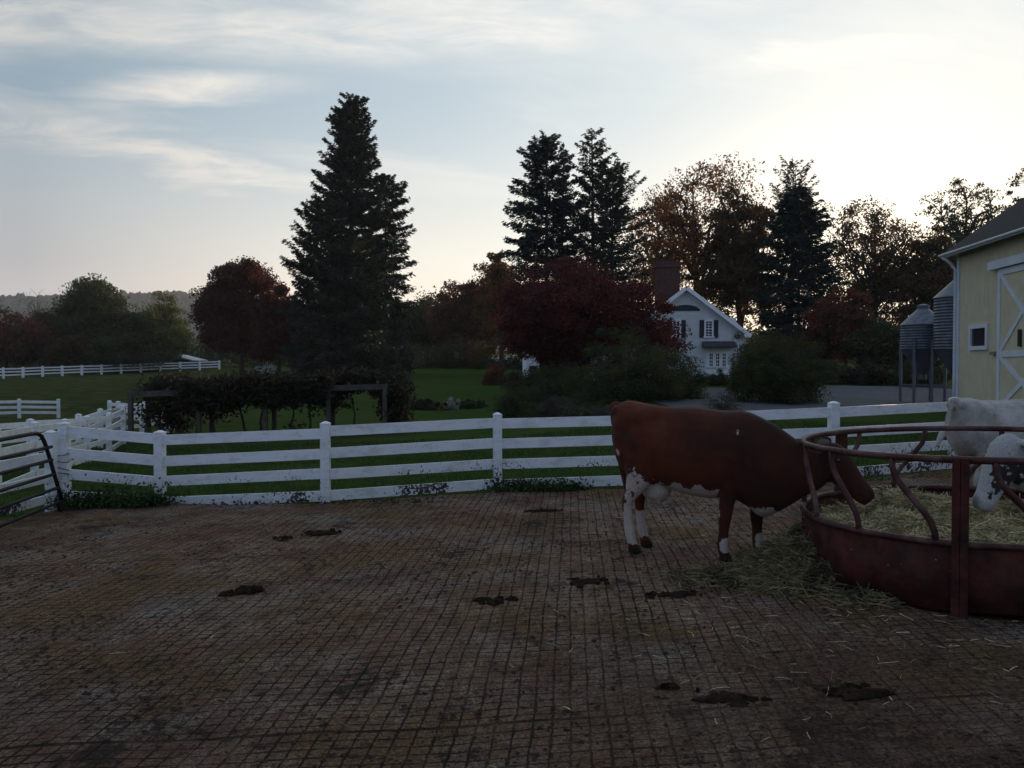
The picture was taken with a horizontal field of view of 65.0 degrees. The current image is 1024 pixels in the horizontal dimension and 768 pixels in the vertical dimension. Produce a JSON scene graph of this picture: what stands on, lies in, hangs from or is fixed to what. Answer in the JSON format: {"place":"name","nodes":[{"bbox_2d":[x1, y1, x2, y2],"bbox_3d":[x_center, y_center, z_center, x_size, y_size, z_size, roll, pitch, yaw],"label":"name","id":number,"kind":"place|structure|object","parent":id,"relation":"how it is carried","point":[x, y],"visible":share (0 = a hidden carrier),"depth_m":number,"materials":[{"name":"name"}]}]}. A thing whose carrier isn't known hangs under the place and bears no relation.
{"place":"outdoors","nodes":[
{"label":"outdoors","id":0,"kind":"place"},
{"bbox_2d":[0,289,849,362],"bbox_3d":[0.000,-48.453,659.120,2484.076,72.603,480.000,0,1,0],"label":"hills","id":1,"kind":"structure","parent":0,"point":[15,303],"depth_m":633.03,"materials":[{"name":"green plant"}]},
{"bbox_2d":[0,362,951,519],"bbox_3d":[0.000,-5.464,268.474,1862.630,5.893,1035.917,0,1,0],"label":"ground","id":2,"kind":"structure","parent":0,"point":[84,394],"depth_m":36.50,"materials":[{"name":"green plant"}]},
{"bbox_2d":[0,430,58,515],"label":"board fence","id":3,"kind":"object","parent":2,"relation":"on","point":[51,437],"visible":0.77,"depth_m":11.45,"materials":[{"name":"white wood"}]},
{"bbox_2d":[0,305,59,370],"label":"beech tree","id":4,"kind":"object","parent":2,"relation":"on","point":[21,341],"visible":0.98,"depth_m":103.33,"materials":[{"name":"red plant"}]},
{"bbox_2d":[0,399,59,417],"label":"board fence","id":5,"kind":"object","parent":2,"relation":"on","point":[18,407],"visible":0.94,"depth_m":49.28,"materials":[{"name":"white wood"}]},
{"bbox_2d":[20,288,52,369],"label":"bare tree","id":6,"kind":"object","parent":2,"relation":"on","point":[29,305],"visible":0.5,"depth_m":115.75,"materials":[{"name":"brown plant"}]},
{"bbox_2d":[16,308,63,371],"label":"beech tree","id":7,"kind":"object","parent":2,"relation":"on","point":[46,313],"visible":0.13,"depth_m":110.28,"materials":[{"name":"green plant"}]},
{"bbox_2d":[0,405,125,484],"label":"board fence","id":8,"kind":"object","parent":2,"relation":"on","point":[35,442],"visible":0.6,"depth_m":17.68,"materials":[{"name":"white wood"}]},
{"bbox_2d":[34,330,101,371],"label":"thorn tree","id":9,"kind":"object","parent":2,"relation":"on","point":[66,351],"visible":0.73,"depth_m":103.98,"materials":[{"name":"green plant"}]},
{"bbox_2d":[0,403,169,455],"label":"board fence","id":10,"kind":"object","parent":2,"relation":"on","point":[100,412],"visible":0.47,"depth_m":21.29,"materials":[{"name":"white wood"}]},
{"bbox_2d":[45,273,141,370],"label":"oak tree","id":11,"kind":"object","parent":2,"relation":"on","point":[95,306],"visible":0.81,"depth_m":107.63,"materials":[{"name":"green plant"}]},
{"bbox_2d":[0,360,219,378],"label":"board fence","id":12,"kind":"object","parent":2,"relation":"on","point":[62,370],"visible":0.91,"depth_m":102.47,"materials":[{"name":"white wood"}]},
{"bbox_2d":[73,326,176,371],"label":"thorn tree","id":13,"kind":"object","parent":2,"relation":"on","point":[125,349],"visible":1,"depth_m":105.26,"materials":[{"name":"green plant"}]},
{"bbox_2d":[107,400,174,429],"bbox_3d":[-16.700,1.547,36.765,0.895,1.830,9.485,-1,2,-41],"label":"board fence","id":14,"kind":"object","parent":2,"relation":"on","point":[110,404],"visible":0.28,"depth_m":38.97,"materials":[{"name":"white wood"}]},
{"bbox_2d":[122,291,198,369],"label":"ash tree","id":15,"kind":"object","parent":2,"relation":"on","point":[158,322],"visible":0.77,"depth_m":111.70,"materials":[{"name":"green plant"}]},
{"bbox_2d":[174,354,207,369],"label":"field shelter","id":16,"kind":"object","parent":2,"relation":"on","point":[188,358],"visible":0.53,"depth_m":116.48,"materials":[{"name":"grey"}]},
{"bbox_2d":[187,255,289,372],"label":"maple tree","id":17,"kind":"object","parent":2,"relation":"on","point":[233,290],"visible":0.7,"depth_m":81.61,"materials":[{"name":"red plant"}]},
{"bbox_2d":[127,381,387,442],"bbox_3d":[-8.100,1.009,26.370,8.012,2.195,2.100,0,1,-7],"label":"grape arbor","id":18,"kind":"object","parent":2,"relation":"on","point":[138,392],"visible":0.36,"depth_m":25.66,"materials":[{"name":"wood"}]},
{"bbox_2d":[126,362,419,434],"bbox_3d":[-7.807,0.609,26.468,9.493,2.662,3.752,0,1,-5],"label":"grape vine","id":19,"kind":"object","parent":18,"relation":"on","point":[222,398],"visible":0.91,"depth_m":25.66,"materials":[{"name":"green plant"}]},
{"bbox_2d":[255,362,276,375],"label":"flower bush","id":20,"kind":"object","parent":2,"relation":"on","point":[269,367],"visible":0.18,"depth_m":70.17,"materials":[{"name":"white plant"}]},
{"bbox_2d":[245,283,308,371],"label":"maple tree","id":21,"kind":"object","parent":2,"relation":"on","point":[269,331],"visible":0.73,"depth_m":78.46,"materials":[{"name":"red plant"}]},
{"bbox_2d":[276,193,358,375],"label":"hemlock tree","id":22,"kind":"object","parent":2,"relation":"on","point":[320,219],"visible":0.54,"depth_m":71.22,"materials":[{"name":"green plant"}]},
{"bbox_2d":[289,237,407,373],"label":"spruce tree","id":23,"kind":"object","parent":2,"relation":"on","point":[351,263],"visible":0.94,"depth_m":68.69,"materials":[{"name":"green plant"}]},
{"bbox_2d":[309,91,393,370],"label":"spruce tree","id":24,"kind":"object","parent":2,"relation":"on","point":[348,173],"visible":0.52,"depth_m":74.84,"materials":[{"name":"green plant"}]},
{"bbox_2d":[360,172,418,373],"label":"spruce tree","id":25,"kind":"object","parent":2,"relation":"on","point":[389,186],"visible":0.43,"depth_m":79.34,"materials":[{"name":"green plant"}]},
{"bbox_2d":[395,290,455,364],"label":"ash tree","id":26,"kind":"object","parent":2,"relation":"on","point":[418,334],"visible":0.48,"depth_m":109.90,"materials":[{"name":"green plant"}]},
{"bbox_2d":[409,398,447,410],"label":"garden shrub","id":27,"kind":"object","parent":2,"relation":"on","point":[428,404],"visible":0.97,"depth_m":37.84,"materials":[{"name":"green plant"}]},
{"bbox_2d":[420,338,473,367],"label":"hedge bush","id":28,"kind":"object","parent":2,"relation":"on","point":[443,361],"visible":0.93,"depth_m":93.80,"materials":[{"name":"green plant"}]},
{"bbox_2d":[442,397,459,409],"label":"flower bush","id":29,"kind":"object","parent":2,"relation":"on","point":[453,406],"visible":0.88,"depth_m":38.33,"materials":[{"name":"white plant"}]},
{"bbox_2d":[421,274,501,356],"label":"beech tree","id":30,"kind":"object","parent":2,"relation":"on","point":[450,316],"visible":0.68,"depth_m":101.56,"materials":[{"name":"red plant"}]},
{"bbox_2d":[449,337,491,368],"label":"hedge bush","id":31,"kind":"object","parent":2,"relation":"on","point":[476,360],"visible":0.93,"depth_m":92.89,"materials":[{"name":"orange plant"}]},
{"bbox_2d":[0,280,942,369],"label":"woods","id":32,"kind":"object","parent":2,"relation":"on","point":[232,358],"visible":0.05,"depth_m":127.25,"materials":[{"name":"green plant"}]},
{"bbox_2d":[455,399,488,408],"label":"garden shrub","id":33,"kind":"object","parent":2,"relation":"on","point":[467,404],"visible":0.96,"depth_m":38.78,"materials":[{"name":"green plant"}]},
{"bbox_2d":[470,252,516,364],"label":"beech tree","id":34,"kind":"object","parent":2,"relation":"on","point":[496,271],"visible":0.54,"depth_m":96.60,"materials":[{"name":"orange plant"}]},
{"bbox_2d":[480,362,508,384],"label":"garden shrub","id":35,"kind":"object","parent":2,"relation":"on","point":[492,377],"visible":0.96,"depth_m":59.63,"materials":[{"name":"red plant"}]},
{"bbox_2d":[487,383,541,417],"bbox_3d":[0.197,0.831,28.902,2.207,1.734,2.108,0,1,0],"label":"garden shrub","id":36,"kind":"object","parent":2,"relation":"on","point":[521,409],"visible":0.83,"depth_m":28.76,"materials":[{"name":"green plant"}]},
{"bbox_2d":[499,363,557,396],"bbox_3d":[0.829,-0.037,44.073,3.406,2.205,3.167,-1,2,-37],"label":"garden shrub","id":37,"kind":"object","parent":2,"relation":"on","point":[513,376],"visible":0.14,"depth_m":43.56,"materials":[{"name":"green plant"}]},
{"bbox_2d":[523,352,538,375],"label":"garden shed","id":38,"kind":"structure","parent":2,"relation":"on","point":[527,362],"depth_m":55.27,"materials":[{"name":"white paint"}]},
{"bbox_2d":[57,397,1023,508],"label":"board fence","id":39,"kind":"object","parent":2,"relation":"on","point":[832,412],"visible":0.62,"depth_m":11.87,"materials":[{"name":"white wood"}]},
{"bbox_2d":[57,453,69,474],"bbox_3d":[-6.661,1.178,11.908,0.212,0.401,0.209,0,1,0],"label":"wire tie","id":40,"kind":"object","parent":39,"relation":"attached to","point":[63,462],"visible":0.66,"depth_m":11.83,"materials":[{"name":"grey metal"}]},
{"bbox_2d":[483,130,598,375],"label":"spruce tree","id":41,"kind":"object","parent":2,"relation":"on","point":[536,191],"visible":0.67,"depth_m":73.17,"materials":[{"name":"green plant"}]},
{"bbox_2d":[500,361,594,403],"bbox_3d":[1.847,0.025,39.670,4.941,2.440,5.196,0,1,0],"label":"garden shrub","id":42,"kind":"object","parent":2,"relation":"on","point":[538,374],"visible":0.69,"depth_m":39.51,"materials":[{"name":"green plant"}]},
{"bbox_2d":[526,394,581,417],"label":"garden shrub","id":43,"kind":"object","parent":2,"relation":"on","point":[549,408],"visible":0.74,"depth_m":27.72,"materials":[{"name":"green plant"}]},
{"bbox_2d":[548,142,585,371],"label":"spruce tree","id":44,"kind":"object","parent":2,"relation":"on","point":[568,175],"visible":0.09,"depth_m":78.47,"materials":[{"name":"green plant"}]},
{"bbox_2d":[571,402,610,416],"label":"garden shrub","id":45,"kind":"object","parent":2,"relation":"on","point":[606,411],"visible":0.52,"depth_m":27.02,"materials":[{"name":"green plant"}]},
{"bbox_2d":[487,253,695,391],"bbox_3d":[4.539,-3.315,46.171,10.644,8.307,10.765,1,2,44],"label":"japanese maple","id":46,"kind":"object","parent":2,"relation":"on","point":[561,323],"visible":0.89,"depth_m":43.56,"materials":[{"name":"red plant"}]},
{"bbox_2d":[550,127,639,319],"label":"spruce tree","id":47,"kind":"object","parent":2,"relation":"on","point":[590,188],"visible":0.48,"depth_m":73.90,"materials":[{"name":"green plant"}]},
{"bbox_2d":[577,156,654,314],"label":"spruce tree","id":48,"kind":"object","parent":2,"relation":"on","point":[618,190],"visible":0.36,"depth_m":77.16,"materials":[{"name":"green plant"}]},
{"bbox_2d":[556,322,712,401],"bbox_3d":[5.414,-0.910,35.493,6.764,3.941,6.471,0,1,0],"label":"round bush","id":49,"kind":"object","parent":2,"relation":"on","point":[632,381],"visible":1,"depth_m":34.60,"materials":[{"name":"green plant"}]},
{"bbox_2d":[618,192,692,308],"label":"maple tree","id":50,"kind":"object","parent":2,"relation":"on","point":[649,278],"visible":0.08,"depth_m":95.64,"materials":[{"name":"orange plant"}]},
{"bbox_2d":[590,261,751,379],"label":"white house","id":51,"kind":"structure","parent":2,"relation":"on","point":[712,327],"depth_m":55.86,"materials":[{"name":"wood"}]},
{"bbox_2d":[672,320,680,337],"bbox_3d":[11.445,-3.833,55.924,0.736,1.240,0.130,0,1,3],"label":"window","id":52,"kind":"structure","parent":51,"relation":"in","point":[676,321],"depth_m":55.90,"materials":[{"name":"white paint"}]},
{"bbox_2d":[704,320,713,337],"bbox_3d":[13.668,-3.831,55.807,0.736,1.240,0.130,0,1,3],"label":"window","id":53,"kind":"structure","parent":51,"relation":"in","point":[708,324],"depth_m":55.80,"materials":[{"name":"white paint"}]},
{"bbox_2d":[707,352,713,367],"bbox_3d":[13.833,-1.676,55.844,0.534,1.091,0.130,0,1,3],"label":"window","id":54,"kind":"structure","parent":51,"relation":"in","point":[710,354],"depth_m":55.82,"materials":[{"name":"white paint"}]},
{"bbox_2d":[714,352,721,367],"bbox_3d":[14.278,-1.676,55.821,0.534,1.091,0.130,0,1,3],"label":"window","id":55,"kind":"structure","parent":51,"relation":"in","point":[717,355],"depth_m":55.80,"materials":[{"name":"white paint"}]},
{"bbox_2d":[721,352,727,367],"bbox_3d":[14.729,-1.675,55.798,0.534,1.091,0.130,0,1,3],"label":"window","id":56,"kind":"structure","parent":51,"relation":"in","point":[723,354],"depth_m":55.77,"materials":[{"name":"white paint"}]},
{"bbox_2d":[617,151,776,307],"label":"maple tree","id":57,"kind":"object","parent":2,"relation":"on","point":[688,229],"visible":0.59,"depth_m":82.10,"materials":[{"name":"orange plant"}]},
{"bbox_2d":[704,368,737,385],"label":"garden shrub","id":58,"kind":"object","parent":2,"relation":"on","point":[719,379],"visible":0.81,"depth_m":49.63,"materials":[{"name":"green plant"}]},
{"bbox_2d":[702,392,745,409],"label":"garden shrub","id":59,"kind":"object","parent":2,"relation":"on","point":[721,405],"visible":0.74,"depth_m":26.86,"materials":[{"name":"green plant"}]},
{"bbox_2d":[688,185,784,343],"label":"maple tree","id":60,"kind":"object","parent":2,"relation":"on","point":[735,284],"visible":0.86,"depth_m":76.31,"materials":[{"name":"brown plant"}]},
{"bbox_2d":[727,330,752,383],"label":"garden shrub","id":61,"kind":"object","parent":2,"relation":"on","point":[738,336],"visible":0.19,"depth_m":52.08,"materials":[{"name":"green plant"}]},
{"bbox_2d":[723,329,832,403],"bbox_3d":[10.800,-0.588,32.882,4.264,3.302,4.526,0,1,0],"label":"round bush","id":62,"kind":"object","parent":2,"relation":"on","point":[789,379],"visible":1,"depth_m":32.20,"materials":[{"name":"green plant"}]},
{"bbox_2d":[768,154,823,357],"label":"larch tree","id":63,"kind":"object","parent":2,"relation":"on","point":[787,187],"visible":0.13,"depth_m":77.33,"materials":[{"name":"green plant"}]},
{"bbox_2d":[749,184,852,364],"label":"spruce tree","id":64,"kind":"object","parent":2,"relation":"on","point":[797,216],"visible":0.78,"depth_m":70.72,"materials":[{"name":"green plant"}]},
{"bbox_2d":[811,359,849,383],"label":"hedge bush","id":65,"kind":"object","parent":2,"relation":"on","point":[833,371],"visible":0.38,"depth_m":50.70,"materials":[{"name":"green plant"}]},
{"bbox_2d":[798,286,879,364],"bbox_3d":[26.972,-4.140,66.345,6.461,7.585,6.908,-1,1,-32],"label":"beech tree","id":66,"kind":"object","parent":2,"relation":"on","point":[832,324],"visible":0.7,"depth_m":64.59,"materials":[{"name":"red plant"}]},
{"bbox_2d":[838,361,896,384],"bbox_3d":[22.239,-0.551,49.989,3.961,1.774,3.652,0,1,0],"label":"hedge bush","id":67,"kind":"object","parent":2,"relation":"on","point":[867,374],"visible":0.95,"depth_m":48.98,"materials":[{"name":"green plant"}]},
{"bbox_2d":[839,317,907,369],"bbox_3d":[28.400,-2.756,62.225,5.533,5.126,5.646,0,1,0],"label":"beech tree","id":68,"kind":"object","parent":2,"relation":"on","point":[875,342],"visible":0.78,"depth_m":61.16,"materials":[{"name":"green plant"}]},
{"bbox_2d":[814,195,948,324],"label":"oak tree","id":69,"kind":"object","parent":2,"relation":"on","point":[876,282],"visible":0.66,"depth_m":84.32,"materials":[{"name":"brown plant"}]},
{"bbox_2d":[886,359,952,386],"bbox_3d":[24.274,-0.521,47.880,3.658,1.929,3.430,1,1,23],"label":"hedge bush","id":70,"kind":"object","parent":2,"relation":"on","point":[907,367],"visible":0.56,"depth_m":47.31,"materials":[{"name":"green plant"}]},
{"bbox_2d":[888,224,956,327],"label":"oak tree","id":71,"kind":"object","parent":2,"relation":"on","point":[928,283],"visible":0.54,"depth_m":79.03,"materials":[{"name":"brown plant"}]},
{"bbox_2d":[914,177,1007,269],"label":"oak tree","id":72,"kind":"object","parent":2,"relation":"on","point":[957,234],"visible":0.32,"depth_m":91.18,"materials":[{"name":"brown plant"}]},
{"bbox_2d":[938,198,1023,400],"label":"yellow barn","id":73,"kind":"structure","parent":2,"relation":"on","point":[988,327],"depth_m":25.66,"materials":[{"name":"yellow wood"}]},
{"bbox_2d":[968,323,988,349],"bbox_3d":[15.284,-1.534,26.336,0.085,0.840,1.300,0,1,6],"label":"window","id":74,"kind":"structure","parent":73,"relation":"in","point":[978,334],"depth_m":26.30,"materials":[{"name":"white glass"}]},
{"bbox_2d":[996,263,1023,399],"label":"sliding door","id":75,"kind":"structure","parent":73,"relation":"in","point":[1010,280],"depth_m":24.17,"materials":[{"name":"yellow wood"}]},
{"bbox_2d":[995,168,1023,215],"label":"oak tree","id":76,"kind":"object","parent":2,"relation":"on","point":[1017,183],"visible":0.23,"depth_m":90.78,"materials":[{"name":"green plant"}]},
{"bbox_2d":[0,469,1023,767],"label":"paved yard","id":77,"kind":"structure","parent":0,"point":[410,637],"depth_m":5.27,"materials":[{"name":"brown brick"}]},
{"bbox_2d":[0,432,63,527],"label":"tube gate","id":78,"kind":"structure","parent":77,"relation":"on","point":[50,460],"depth_m":10.70,"materials":[{"name":"metal"}]},
{"bbox_2d":[47,473,185,510],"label":"weeds","id":79,"kind":"object","parent":77,"relation":"on","point":[113,500],"visible":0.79,"depth_m":11.56,"materials":[{"name":"green plant"}]},
{"bbox_2d":[218,585,264,595],"bbox_3d":[-2.289,1.747,6.844,0.362,0.055,0.232,0,1,0],"label":"cow pat","id":80,"kind":"object","parent":77,"relation":"on","point":[242,589],"visible":1,"depth_m":6.81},
{"bbox_2d":[273,535,292,539],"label":"cow pat","id":81,"kind":"object","parent":77,"relation":"on","point":[284,537],"visible":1,"depth_m":8.98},
{"bbox_2d":[158,496,443,505],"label":"weeds","id":82,"kind":"object","parent":77,"relation":"on","point":[287,502],"visible":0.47,"depth_m":11.46,"materials":[{"name":"green plant"}]},
{"bbox_2d":[300,528,340,535],"bbox_3d":[-2.195,1.694,9.264,0.459,0.056,0.235,0,1,-10],"label":"cow pat","id":83,"kind":"object","parent":77,"relation":"on","point":[322,532],"visible":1,"depth_m":9.22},
{"bbox_2d":[472,596,517,605],"bbox_3d":[-0.127,1.694,6.365,0.319,0.049,0.243,-1,1,-31],"label":"cow pat","id":84,"kind":"object","parent":77,"relation":"on","point":[497,600],"visible":1,"depth_m":6.32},
{"bbox_2d":[0,479,1023,767],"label":"dung crumbs","id":85,"kind":"object","parent":77,"relation":"on","point":[478,711],"visible":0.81,"depth_m":5.11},
{"bbox_2d":[482,469,594,492],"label":"weeds","id":86,"kind":"object","parent":77,"relation":"on","point":[539,486],"visible":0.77,"depth_m":11.90,"materials":[{"name":"green plant"}]},
{"bbox_2d":[524,508,562,512],"bbox_3d":[0.399,1.598,10.215,0.501,0.048,0.166,0,1,-9],"label":"cow pat","id":87,"kind":"object","parent":77,"relation":"on","point":[543,510],"visible":1,"depth_m":10.18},
{"bbox_2d":[566,575,609,587],"bbox_3d":[0.642,1.662,6.818,0.351,0.045,0.321,0,1,-18],"label":"cow pat","id":88,"kind":"object","parent":77,"relation":"on","point":[577,582],"visible":1,"depth_m":6.79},
{"bbox_2d":[644,589,701,598],"bbox_3d":[1.267,1.655,6.363,0.446,0.040,0.201,0,1,0],"label":"cow pat","id":89,"kind":"object","parent":77,"relation":"on","point":[683,593],"visible":1,"depth_m":6.34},
{"bbox_2d":[655,682,772,706],"bbox_3d":[1.089,1.703,4.405,0.641,0.043,0.202,1,1,24],"label":"cow pat","id":90,"kind":"object","parent":77,"relation":"on","point":[723,697],"visible":1,"depth_m":4.35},
{"bbox_2d":[610,400,874,561],"bbox_3d":[2.075,0.905,7.528,2.414,1.466,0.683,1,1,25],"label":"cow","id":91,"kind":"object","parent":77,"relation":"on","point":[754,463],"visible":0.94,"depth_m":7.36},
{"bbox_2d":[636,516,919,615],"bbox_3d":[2.250,1.473,6.790,2.500,0.618,2.315,0,1,0],"label":"spilled hay","id":92,"kind":"object","parent":77,"relation":"on","point":[790,560],"visible":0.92,"depth_m":6.59},
{"bbox_2d":[606,473,949,488],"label":"weeds","id":93,"kind":"object","parent":77,"relation":"on","point":[862,475],"visible":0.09,"depth_m":11.98,"materials":[{"name":"green plant"}]},
{"bbox_2d":[822,682,895,699],"bbox_3d":[1.892,1.673,4.416,0.372,0.046,0.200,0,1,-15],"label":"cow pat","id":94,"kind":"object","parent":77,"relation":"on","point":[849,691],"visible":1,"depth_m":4.38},
{"bbox_2d":[800,426,1023,618],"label":"hay feeder","id":95,"kind":"object","parent":77,"relation":"on","point":[984,577],"visible":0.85,"depth_m":5.83,"materials":[{"name":"metal"}]},
{"bbox_2d":[803,481,1023,571],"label":"hay","id":96,"kind":"object","parent":95,"relation":"in","point":[893,510],"visible":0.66,"depth_m":6.81},
{"bbox_2d":[935,397,1023,485],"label":"cow","id":97,"kind":"object","parent":77,"relation":"on","point":[967,412],"visible":0.5,"depth_m":8.87},
{"bbox_2d":[972,433,1023,511],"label":"cow","id":98,"kind":"object","parent":77,"relation":"on","point":[989,492],"visible":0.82,"depth_m":6.70},
{"bbox_2d":[0,0,1023,330],"label":"sky","id":99,"kind":"structure","parent":0,"point":[146,146],"materials":[{"name":"blue"}]},
{"bbox_2d":[1,503,1023,767],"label":"straw litter","id":100,"kind":"object","parent":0,"point":[737,635],"visible":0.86,"depth_m":5.18,"materials":[{"name":"beige plant"}]},
{"bbox_2d":[652,386,951,410],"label":"driveway","id":101,"kind":"structure","parent":0,"point":[846,396],"depth_m":35.28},
{"bbox_2d":[899,304,946,402],"bbox_3d":[16.850,-1.152,32.983,1.766,4.251,1.766,-1,1,-23],"label":"feed bin","id":102,"kind":"object","parent":101,"relation":"on","point":[916,331],"visible":0.65,"depth_m":32.49,"materials":[{"name":"metal"}]},
{"bbox_2d":[930,276,953,402],"bbox_3d":[17.244,-1.569,30.974,1.900,5.276,1.900,-1,1,-23],"label":"feed bin","id":103,"kind":"object","parent":101,"relation":"on","point":[942,344],"visible":0.33,"depth_m":30.71,"materials":[{"name":"metal"}]}
]}

